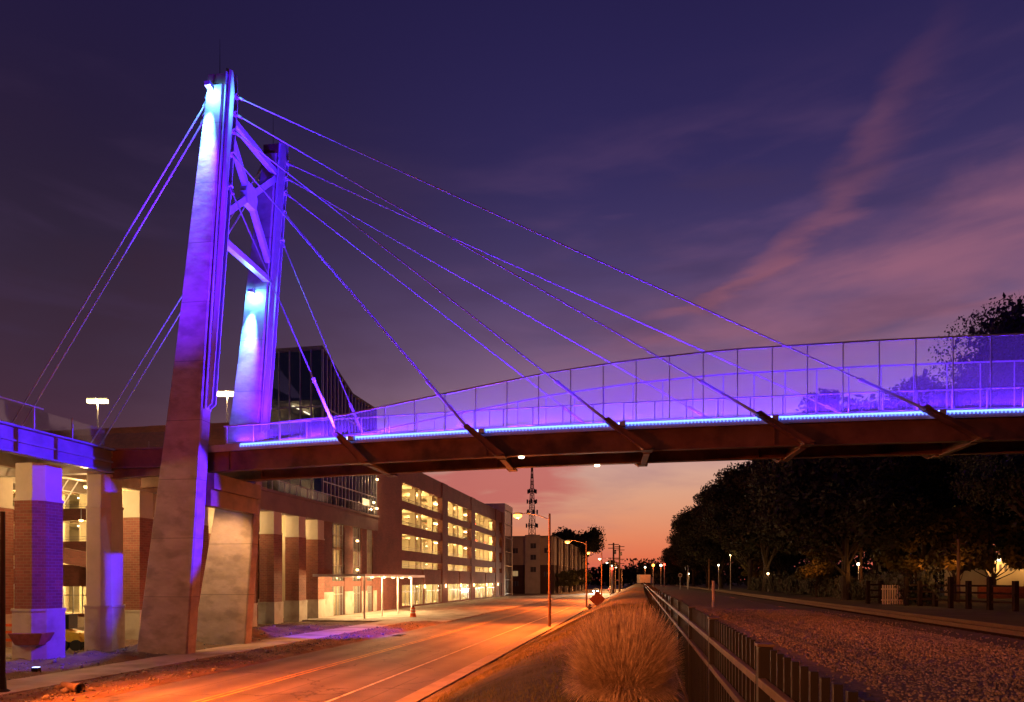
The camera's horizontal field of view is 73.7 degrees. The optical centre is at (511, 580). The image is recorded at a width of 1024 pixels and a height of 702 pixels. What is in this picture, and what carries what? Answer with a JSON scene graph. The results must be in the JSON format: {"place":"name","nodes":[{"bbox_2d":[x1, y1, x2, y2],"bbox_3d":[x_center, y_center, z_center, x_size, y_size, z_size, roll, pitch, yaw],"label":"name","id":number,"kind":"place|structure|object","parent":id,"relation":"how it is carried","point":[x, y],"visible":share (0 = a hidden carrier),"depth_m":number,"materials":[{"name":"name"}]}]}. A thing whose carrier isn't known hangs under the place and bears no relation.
{"place":"outdoors","nodes":[
{"label":"outdoors","id":0,"kind":"place"},
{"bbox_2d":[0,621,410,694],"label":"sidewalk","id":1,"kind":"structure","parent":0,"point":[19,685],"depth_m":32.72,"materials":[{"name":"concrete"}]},
{"bbox_2d":[0,511,9,691],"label":"dark post","id":2,"kind":"object","parent":1,"relation":"on","point":[3,684],"visible":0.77,"depth_m":23.84,"materials":[{"name":"black metal"}]},
{"bbox_2d":[0,621,445,701],"bbox_3d":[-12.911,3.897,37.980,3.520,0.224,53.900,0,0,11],"label":"sidewalk","id":3,"kind":"structure","parent":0,"point":[104,693],"depth_m":29.62,"materials":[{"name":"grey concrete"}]},
{"bbox_2d":[60,681,85,692],"bbox_3d":[-15.525,3.779,24.075,1.104,0.362,0.360,0,0,30],"label":"clay pipe","id":4,"kind":"object","parent":3,"relation":"on","point":[77,687],"visible":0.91,"depth_m":23.94,"materials":[{"name":"orange ceramic"}]},
{"bbox_2d":[78,582,608,671],"bbox_3d":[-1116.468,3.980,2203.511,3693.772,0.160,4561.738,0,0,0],"label":"ground","id":5,"kind":"structure","parent":0,"point":[81,618],"depth_m":192.75,"materials":[{"name":"brown soil"}]},
{"bbox_2d":[8,632,54,646],"bbox_3d":[-24.129,3.375,34.286,1.683,1.450,0.985,0,0,0],"label":"mortar tub","id":6,"kind":"object","parent":5,"relation":"on","point":[29,639],"visible":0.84,"depth_m":33.89,"materials":[{"name":"red paint"}]},
{"bbox_2d":[31,667,40,671],"bbox_3d":[-20.166,3.865,28.929,0.400,0.370,0.320,0,0,0],"label":"ground floodlight","id":7,"kind":"object","parent":5,"relation":"on","point":[35,669],"visible":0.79,"depth_m":28.83,"materials":[{"name":"black metal"}]},
{"bbox_2d":[0,396,208,659],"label":"raised plaza","id":8,"kind":"structure","parent":5,"relation":"on","point":[39,469],"depth_m":37.50,"materials":[{"name":"brown brick"}]},
{"bbox_2d":[13,422,266,617],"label":"parking garage","id":9,"kind":"structure","parent":5,"relation":"on","point":[74,576],"depth_m":75.16,"materials":[{"name":"concrete"}]},
{"bbox_2d":[63,548,85,566],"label":"garage ramp","id":10,"kind":"structure","parent":9,"relation":"attached to","point":[74,557],"depth_m":68.98,"materials":[{"name":"concrete"}]},
{"bbox_2d":[63,586,85,613],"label":"shop window frame","id":11,"kind":"structure","parent":9,"relation":"in","point":[73,595],"depth_m":75.47,"materials":[{"name":"metal"}]},
{"bbox_2d":[87,398,108,428],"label":"roof lamp post","id":12,"kind":"object","parent":9,"relation":"on","point":[97,401],"visible":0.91,"depth_m":76.16,"materials":[{"name":"metal"}]},
{"bbox_2d":[217,390,233,421],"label":"roof lamp post","id":13,"kind":"object","parent":9,"relation":"on","point":[224,393],"visible":0.76,"depth_m":73.20,"materials":[{"name":"metal"}]},
{"bbox_2d":[6,621,365,679],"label":"dirt mounds","id":14,"kind":"object","parent":5,"relation":"on","point":[80,657],"visible":0.22,"depth_m":35.21,"materials":[{"name":"brown soil"}]},
{"bbox_2d":[6,624,11,640],"bbox_3d":[-29.044,3.245,39.009,1.220,1.510,0.110,0,0,0],"label":"site barrier","id":15,"kind":"object","parent":14,"relation":"on","point":[8,625],"depth_m":38.95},
{"bbox_2d":[65,614,83,650],"bbox_3d":[-24.385,2.966,38.900,2.370,2.052,1.200,0,0,0],"label":"mini loader","id":16,"kind":"object","parent":14,"relation":"on","point":[74,639],"visible":0.58,"depth_m":38.45,"materials":[{"name":"metal"}]},
{"bbox_2d":[0,622,430,701],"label":"rubble","id":17,"kind":"object","parent":14,"relation":"on","point":[58,687],"visible":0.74,"depth_m":31.56,"materials":[{"name":"stone"}]},
{"bbox_2d":[208,345,378,626],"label":"glass building","id":18,"kind":"structure","parent":5,"relation":"on","point":[303,539],"depth_m":73.64,"materials":[{"name":"concrete"}]},
{"bbox_2d":[332,523,342,614],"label":"window frame","id":19,"kind":"structure","parent":18,"relation":"in","point":[333,534],"depth_m":76.06,"materials":[{"name":"metal"}]},
{"bbox_2d":[353,527,359,612],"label":"window frame","id":20,"kind":"structure","parent":18,"relation":"in","point":[354,529],"depth_m":81.10,"materials":[{"name":"metal"}]},
{"bbox_2d":[367,530,371,610],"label":"window frame","id":21,"kind":"structure","parent":18,"relation":"in","point":[369,532],"depth_m":85.41,"materials":[{"name":"metal"}]},
{"bbox_2d":[486,503,512,595],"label":"stair tower","id":22,"kind":"structure","parent":5,"relation":"on","point":[506,509],"depth_m":172.36,"materials":[{"name":"white paint"}]},
{"bbox_2d":[395,583,633,701],"bbox_3d":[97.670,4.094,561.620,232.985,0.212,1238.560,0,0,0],"label":"gutter","id":23,"kind":"object","parent":5,"relation":"on","point":[411,697],"depth_m":31.16,"materials":[{"name":"concrete"}]},
{"bbox_2d":[513,512,550,626],"bbox_3d":[1.709,-0.910,58.000,3.230,9.720,0.720,0,0,0],"label":"street lamp","id":24,"kind":"object","parent":23,"relation":"on","point":[517,514],"visible":1,"depth_m":57.92,"materials":[{"name":"brown metal"}]},
{"bbox_2d":[565,540,586,607],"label":"street lamp","id":25,"kind":"object","parent":23,"relation":"on","point":[567,541],"visible":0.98,"depth_m":97.89,"materials":[{"name":"metal"}]},
{"bbox_2d":[587,551,601,594],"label":"street lamp","id":26,"kind":"object","parent":23,"relation":"on","point":[588,552],"visible":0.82,"depth_m":136.91,"materials":[{"name":"metal"}]},
{"bbox_2d":[598,558,610,594],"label":"street lamp","id":27,"kind":"object","parent":23,"relation":"on","point":[610,573],"visible":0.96,"depth_m":175.91,"materials":[{"name":"brown metal"}]},
{"bbox_2d":[606,562,615,592],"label":"street lamp","id":28,"kind":"object","parent":23,"relation":"on","point":[615,577],"visible":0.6,"depth_m":214.90,"materials":[{"name":"metal"}]},
{"bbox_2d":[611,567,612,593],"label":"signal post","id":29,"kind":"object","parent":23,"relation":"on","point":[611,579],"visible":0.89,"depth_m":189.91,"materials":[{"name":"metal"}]},
{"bbox_2d":[11,68,1023,654],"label":"footbridge","id":30,"kind":"object","parent":5,"relation":"on","point":[193,476],"visible":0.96,"depth_m":35.98,"materials":[{"name":"concrete"}]},
{"bbox_2d":[412,586,628,701],"bbox_3d":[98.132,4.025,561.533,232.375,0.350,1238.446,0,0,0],"label":"kerb","id":31,"kind":"structure","parent":5,"relation":"on","point":[445,685],"depth_m":30.69,"materials":[{"name":"concrete"}]},
{"bbox_2d":[526,468,537,534],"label":"radio mast","id":32,"kind":"object","parent":5,"relation":"on","point":[530,501],"visible":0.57,"depth_m":299.46,"materials":[{"name":"metal"}]},
{"bbox_2d":[512,535,587,593],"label":"apartment block","id":33,"kind":"structure","parent":5,"relation":"on","point":[529,564],"depth_m":202.89,"materials":[{"name":"brick"}]},
{"bbox_2d":[512,548,517,552],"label":"window","id":34,"kind":"structure","parent":33,"relation":"in","point":[514,550],"depth_m":203.27,"materials":[{"name":"glass"}]},
{"bbox_2d":[512,571,517,575],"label":"window","id":35,"kind":"structure","parent":33,"relation":"in","point":[514,573],"depth_m":203.27,"materials":[{"name":"yellow glass"}]},
{"bbox_2d":[512,581,517,585],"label":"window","id":36,"kind":"structure","parent":33,"relation":"in","point":[514,583],"depth_m":203.27,"materials":[{"name":"glass"}]},
{"bbox_2d":[530,543,535,547],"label":"window","id":37,"kind":"structure","parent":33,"relation":"in","point":[532,545],"depth_m":201.69,"materials":[{"name":"glass"}]},
{"bbox_2d":[530,555,535,559],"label":"window","id":38,"kind":"structure","parent":33,"relation":"in","point":[532,557],"depth_m":201.69,"materials":[{"name":"glass"}]},
{"bbox_2d":[530,567,535,571],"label":"window","id":39,"kind":"structure","parent":33,"relation":"in","point":[532,569],"depth_m":201.69,"materials":[{"name":"glass"}]},
{"bbox_2d":[555,570,573,593],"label":"tree","id":40,"kind":"object","parent":5,"relation":"on","point":[563,575],"visible":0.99,"depth_m":204.63,"materials":[{"name":"green plant"}]},
{"bbox_2d":[564,571,580,592],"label":"tree","id":41,"kind":"object","parent":5,"relation":"on","point":[575,581],"visible":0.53,"depth_m":221.51,"materials":[{"name":"green plant"}]},
{"bbox_2d":[570,570,582,591],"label":"tree","id":42,"kind":"object","parent":5,"relation":"on","point":[577,574],"visible":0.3,"depth_m":239.48,"materials":[{"name":"green plant"}]},
{"bbox_2d":[551,525,606,564],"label":"umbrella tree","id":43,"kind":"object","parent":5,"relation":"on","point":[593,540],"visible":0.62,"depth_m":282.35,"materials":[{"name":"green plant"}]},
{"bbox_2d":[577,568,591,590],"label":"tree","id":44,"kind":"object","parent":5,"relation":"on","point":[582,572],"visible":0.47,"depth_m":260.03,"materials":[{"name":"green plant"}]},
{"bbox_2d":[598,559,622,586],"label":"oak tree","id":45,"kind":"object","parent":5,"relation":"on","point":[605,569],"visible":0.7,"depth_m":398.88,"materials":[{"name":"green plant"}]},
{"bbox_2d":[608,543,618,592],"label":"utility pole","id":46,"kind":"object","parent":5,"relation":"on","point":[613,581],"visible":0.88,"depth_m":204.82,"materials":[{"name":"brown wood"}]},
{"bbox_2d":[615,545,623,591],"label":"utility pole","id":47,"kind":"object","parent":5,"relation":"on","point":[619,563],"visible":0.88,"depth_m":221.76,"materials":[{"name":"brown wood"}]},
{"bbox_2d":[587,562,943,585],"bbox_3d":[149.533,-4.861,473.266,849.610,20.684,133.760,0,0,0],"label":"distant wood","id":48,"kind":"object","parent":5,"relation":"on","point":[595,576],"visible":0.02,"depth_m":491.19,"materials":[{"name":"green plant"}]},
{"bbox_2d":[85,583,632,701],"bbox_3d":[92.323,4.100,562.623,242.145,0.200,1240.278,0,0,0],"label":"road","id":49,"kind":"structure","parent":0,"point":[327,683],"depth_m":31.25,"materials":[{"name":"grey asphalt"}]},
{"bbox_2d":[192,589,605,701],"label":"line","id":50,"kind":"object","parent":49,"relation":"on","point":[342,662],"visible":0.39,"depth_m":31.56,"materials":[{"name":"yellow paint"}]},
{"bbox_2d":[326,588,618,701],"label":"lane line","id":51,"kind":"object","parent":49,"relation":"on","point":[427,662],"visible":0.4,"depth_m":31.20,"materials":[{"name":"paint"}]},
{"bbox_2d":[302,596,563,621],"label":"plaza pavement","id":52,"kind":"structure","parent":0,"point":[449,611],"depth_m":85.06,"materials":[{"name":"concrete"}]},
{"bbox_2d":[313,574,424,618],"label":"entrance canopy","id":53,"kind":"object","parent":52,"relation":"on","point":[382,576],"visible":0.91,"depth_m":73.07,"materials":[{"name":"metal"}]},
{"bbox_2d":[410,606,415,616],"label":"traffic drum","id":54,"kind":"object","parent":52,"relation":"on","point":[412,612],"visible":0.98,"depth_m":72.48,"materials":[{"name":"plastic"}]},
{"bbox_2d":[334,473,503,610],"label":"parking garage","id":55,"kind":"structure","parent":52,"relation":"on","point":[424,528],"depth_m":116.13,"materials":[{"name":"brick"}]},
{"bbox_2d":[402,584,437,605],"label":"shop window frame","id":56,"kind":"structure","parent":55,"relation":"in","point":[426,590],"depth_m":104.21,"materials":[{"name":"metal"}]},
{"bbox_2d":[448,584,470,600],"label":"shop window frame","id":57,"kind":"structure","parent":55,"relation":"in","point":[449,589],"depth_m":127.75,"materials":[{"name":"metal"}]},
{"bbox_2d":[476,583,492,597],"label":"shop window frame","id":58,"kind":"structure","parent":55,"relation":"in","point":[478,583],"depth_m":143.14,"materials":[{"name":"metal"}]},
{"bbox_2d":[0,0,1023,609],"label":"sky","id":59,"kind":"structure","parent":0,"point":[792,172],"materials":[{"name":"purple"}]},
{"bbox_2d":[420,583,686,701],"bbox_3d":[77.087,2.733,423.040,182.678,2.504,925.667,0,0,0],"label":"grass bank","id":60,"kind":"structure","parent":0,"point":[634,593],"depth_m":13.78,"materials":[{"name":"brown plant"}]},
{"bbox_2d":[590,591,604,604],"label":"road work sign","id":61,"kind":"object","parent":60,"relation":"on","point":[597,598],"visible":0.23,"depth_m":87.98,"materials":[{"name":"metal"}]},
{"bbox_2d":[557,600,684,701],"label":"ornamental grass","id":62,"kind":"object","parent":60,"relation":"on","point":[616,660],"depth_m":8.41,"materials":[{"name":"beige plant"}]},
{"bbox_2d":[644,582,875,701],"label":"metal fence","id":63,"kind":"object","parent":60,"relation":"on","point":[721,662],"visible":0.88,"depth_m":4.27,"materials":[{"name":"black metal"}]},
{"bbox_2d":[665,582,1023,649],"bbox_3d":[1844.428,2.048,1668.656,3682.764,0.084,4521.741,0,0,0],"label":"track ground","id":64,"kind":"structure","parent":0,"point":[1002,613],"depth_m":46.32,"materials":[{"name":"gravel"}]},
{"bbox_2d":[658,536,691,584],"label":"oak tree","id":65,"kind":"object","parent":64,"relation":"on","point":[672,566],"visible":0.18,"depth_m":280.83,"materials":[{"name":"green plant"}]},
{"bbox_2d":[664,526,710,585],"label":"oak tree","id":66,"kind":"object","parent":64,"relation":"on","point":[696,567],"visible":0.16,"depth_m":232.21,"materials":[{"name":"green plant"}]},
{"bbox_2d":[669,517,729,586],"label":"oak tree","id":67,"kind":"object","parent":64,"relation":"on","point":[686,557],"visible":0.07,"depth_m":198.64,"materials":[{"name":"green plant"}]},
{"bbox_2d":[669,484,743,587],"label":"oak tree","id":68,"kind":"object","parent":64,"relation":"on","point":[704,548],"visible":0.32,"depth_m":169.37,"materials":[{"name":"green plant"}]},
{"bbox_2d":[708,559,709,590],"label":"timber pole","id":69,"kind":"object","parent":64,"relation":"on","point":[708,574],"visible":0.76,"depth_m":129.90,"materials":[{"name":"brown wood"}]},
{"bbox_2d":[730,555,730,589],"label":"park lamp","id":70,"kind":"object","parent":64,"relation":"on","point":[730,572],"visible":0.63,"depth_m":149.94,"materials":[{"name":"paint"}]},
{"bbox_2d":[725,568,740,582],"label":"oak tree","id":71,"kind":"object","parent":64,"relation":"on","point":[732,577],"visible":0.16,"depth_m":475.97,"materials":[{"name":"green plant"}]},
{"bbox_2d":[693,464,785,589],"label":"oak tree","id":72,"kind":"object","parent":64,"relation":"on","point":[750,556],"visible":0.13,"depth_m":145.15,"materials":[{"name":"green plant"}]},
{"bbox_2d":[696,460,786,591],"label":"oak tree","id":73,"kind":"object","parent":64,"relation":"on","point":[730,519],"visible":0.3,"depth_m":121.24,"materials":[{"name":"green plant"}]},
{"bbox_2d":[741,560,772,577],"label":"tree","id":74,"kind":"object","parent":64,"relation":"on","point":[755,573],"visible":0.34,"depth_m":150.19,"materials":[{"name":"green plant"}]},
{"bbox_2d":[749,572,773,590],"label":"hedge","id":75,"kind":"object","parent":64,"relation":"on","point":[756,583],"visible":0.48,"depth_m":127.83,"materials":[{"name":"green plant"}]},
{"bbox_2d":[761,570,790,592],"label":"hedge","id":76,"kind":"object","parent":64,"relation":"on","point":[771,584],"visible":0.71,"depth_m":112.84,"materials":[{"name":"green plant"}]},
{"bbox_2d":[778,574,809,594],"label":"hedge","id":77,"kind":"object","parent":64,"relation":"on","point":[791,586],"visible":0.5,"depth_m":99.27,"materials":[{"name":"green plant"}]},
{"bbox_2d":[614,550,998,587],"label":"park thicket","id":78,"kind":"object","parent":64,"relation":"on","point":[671,578],"visible":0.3,"depth_m":260.77,"materials":[{"name":"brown plant"}]},
{"bbox_2d":[749,464,873,578],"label":"oak tree","id":79,"kind":"object","parent":64,"relation":"on","point":[789,549],"visible":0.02,"depth_m":102.75,"materials":[{"name":"green plant"}]},
{"bbox_2d":[794,542,840,596],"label":"tree","id":80,"kind":"object","parent":64,"relation":"on","point":[818,568],"visible":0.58,"depth_m":80.56,"materials":[{"name":"green plant"}]},
{"bbox_2d":[799,576,837,596],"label":"hedge","id":81,"kind":"object","parent":64,"relation":"on","point":[807,584],"visible":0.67,"depth_m":84.60,"materials":[{"name":"green plant"}]},
{"bbox_2d":[650,584,1023,701],"bbox_3d":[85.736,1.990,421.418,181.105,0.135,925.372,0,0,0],"label":"railway bed","id":82,"kind":"object","parent":64,"relation":"on","point":[699,600],"visible":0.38,"depth_m":16.61,"materials":[{"name":"grey gravel"}]},
{"bbox_2d":[637,575,654,584],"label":"box truck","id":83,"kind":"object","parent":82,"relation":"on","point":[642,579],"visible":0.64,"depth_m":261.00,"materials":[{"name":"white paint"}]},
{"bbox_2d":[685,566,688,588],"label":"signal mast","id":84,"kind":"object","parent":82,"relation":"on","point":[686,568],"visible":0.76,"depth_m":149.88,"materials":[{"name":"metal"}]},
{"bbox_2d":[712,580,714,606],"bbox_3d":[14.750,1.040,50.000,0.240,2.120,0.228,0,0,0],"label":"marker post","id":85,"kind":"object","parent":82,"relation":"on","point":[713,593],"visible":0.83,"depth_m":49.91,"materials":[{"name":"paint"}]},
{"bbox_2d":[744,388,945,599],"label":"oak tree","id":86,"kind":"object","parent":64,"relation":"on","point":[855,503],"visible":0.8,"depth_m":67.25,"materials":[{"name":"green plant"}]},
{"bbox_2d":[672,584,1023,639],"bbox_3d":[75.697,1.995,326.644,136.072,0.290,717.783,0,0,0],"label":"railway track","id":87,"kind":"structure","parent":64,"relation":"on","point":[1004,630],"depth_m":35.64,"materials":[{"name":"metal"}]},
{"bbox_2d":[829,569,877,600],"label":"hedge","id":88,"kind":"object","parent":64,"relation":"on","point":[856,591],"visible":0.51,"depth_m":70.49,"materials":[{"name":"green plant"}]},
{"bbox_2d":[857,548,866,594],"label":"timber pole","id":89,"kind":"object","parent":64,"relation":"on","point":[861,570],"visible":0.65,"depth_m":71.91,"materials":[{"name":"brown wood"}]},
{"bbox_2d":[702,608,1023,701],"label":"ballast stones","id":90,"kind":"object","parent":64,"relation":"on","point":[988,690],"visible":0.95,"depth_m":18.64,"materials":[{"name":"grey gravel"}]},
{"bbox_2d":[856,547,881,577],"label":"oak tree","id":91,"kind":"object","parent":64,"relation":"on","point":[875,566],"depth_m":147.75,"materials":[{"name":"green plant"}]},
{"bbox_2d":[858,562,946,605],"bbox_3d":[33.847,0.757,58.911,3.786,4.497,17.695,0,0,13],"label":"hedge","id":92,"kind":"object","parent":64,"relation":"on","point":[925,578],"visible":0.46,"depth_m":56.27,"materials":[{"name":"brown plant"}]},
{"bbox_2d":[868,460,953,586],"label":"oak tree","id":93,"kind":"object","parent":64,"relation":"on","point":[915,553],"depth_m":105.77,"materials":[{"name":"green plant"}]},
{"bbox_2d":[870,517,956,582],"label":"tree","id":94,"kind":"object","parent":64,"relation":"on","point":[898,559],"visible":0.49,"depth_m":72.75,"materials":[{"name":"green plant"}]},
{"bbox_2d":[865,576,1018,610],"bbox_3d":[32.330,0.975,52.507,1.420,2.450,15.391,0,0,-4],"label":"post fence","id":95,"kind":"object","parent":64,"relation":"on","point":[968,593],"visible":0.86,"depth_m":49.86,"materials":[{"name":"brown wood"}]},
{"bbox_2d":[881,585,902,603],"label":"picket gate","id":96,"kind":"structure","parent":95,"relation":"attached to","point":[890,599],"depth_m":56.30,"materials":[{"name":"paint"}]},
{"bbox_2d":[875,369,1013,556],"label":"oak tree","id":97,"kind":"object","parent":64,"relation":"on","point":[937,490],"visible":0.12,"depth_m":77.19,"materials":[{"name":"green plant"}]},
{"bbox_2d":[951,539,964,602],"bbox_3d":[40.532,-0.760,62.000,1.200,5.920,0.323,0,0,0],"label":"timber pole","id":98,"kind":"object","parent":64,"relation":"on","point":[958,543],"visible":0.76,"depth_m":61.89,"materials":[{"name":"brown wood"}]},
{"bbox_2d":[919,504,1004,599],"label":"tree","id":99,"kind":"object","parent":64,"relation":"on","point":[971,529],"visible":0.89,"depth_m":68.05,"materials":[{"name":"green plant"}]},
{"bbox_2d":[917,292,1023,527],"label":"oak tree","id":100,"kind":"object","parent":64,"relation":"on","point":[1001,476],"visible":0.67,"depth_m":50.34,"materials":[{"name":"green plant"}]},
{"bbox_2d":[944,558,1023,596],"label":"yellow building","id":101,"kind":"structure","parent":64,"relation":"on","point":[974,577],"depth_m":82.18,"materials":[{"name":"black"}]},
{"bbox_2d":[974,505,1023,584],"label":"tree","id":102,"kind":"object","parent":64,"relation":"on","point":[1010,553],"visible":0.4,"depth_m":77.70,"materials":[{"name":"green plant"}]},
{"bbox_2d":[977,586,1023,597],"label":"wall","id":103,"kind":"structure","parent":64,"relation":"on","point":[1004,589],"depth_m":76.00,"materials":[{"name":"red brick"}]}
]}

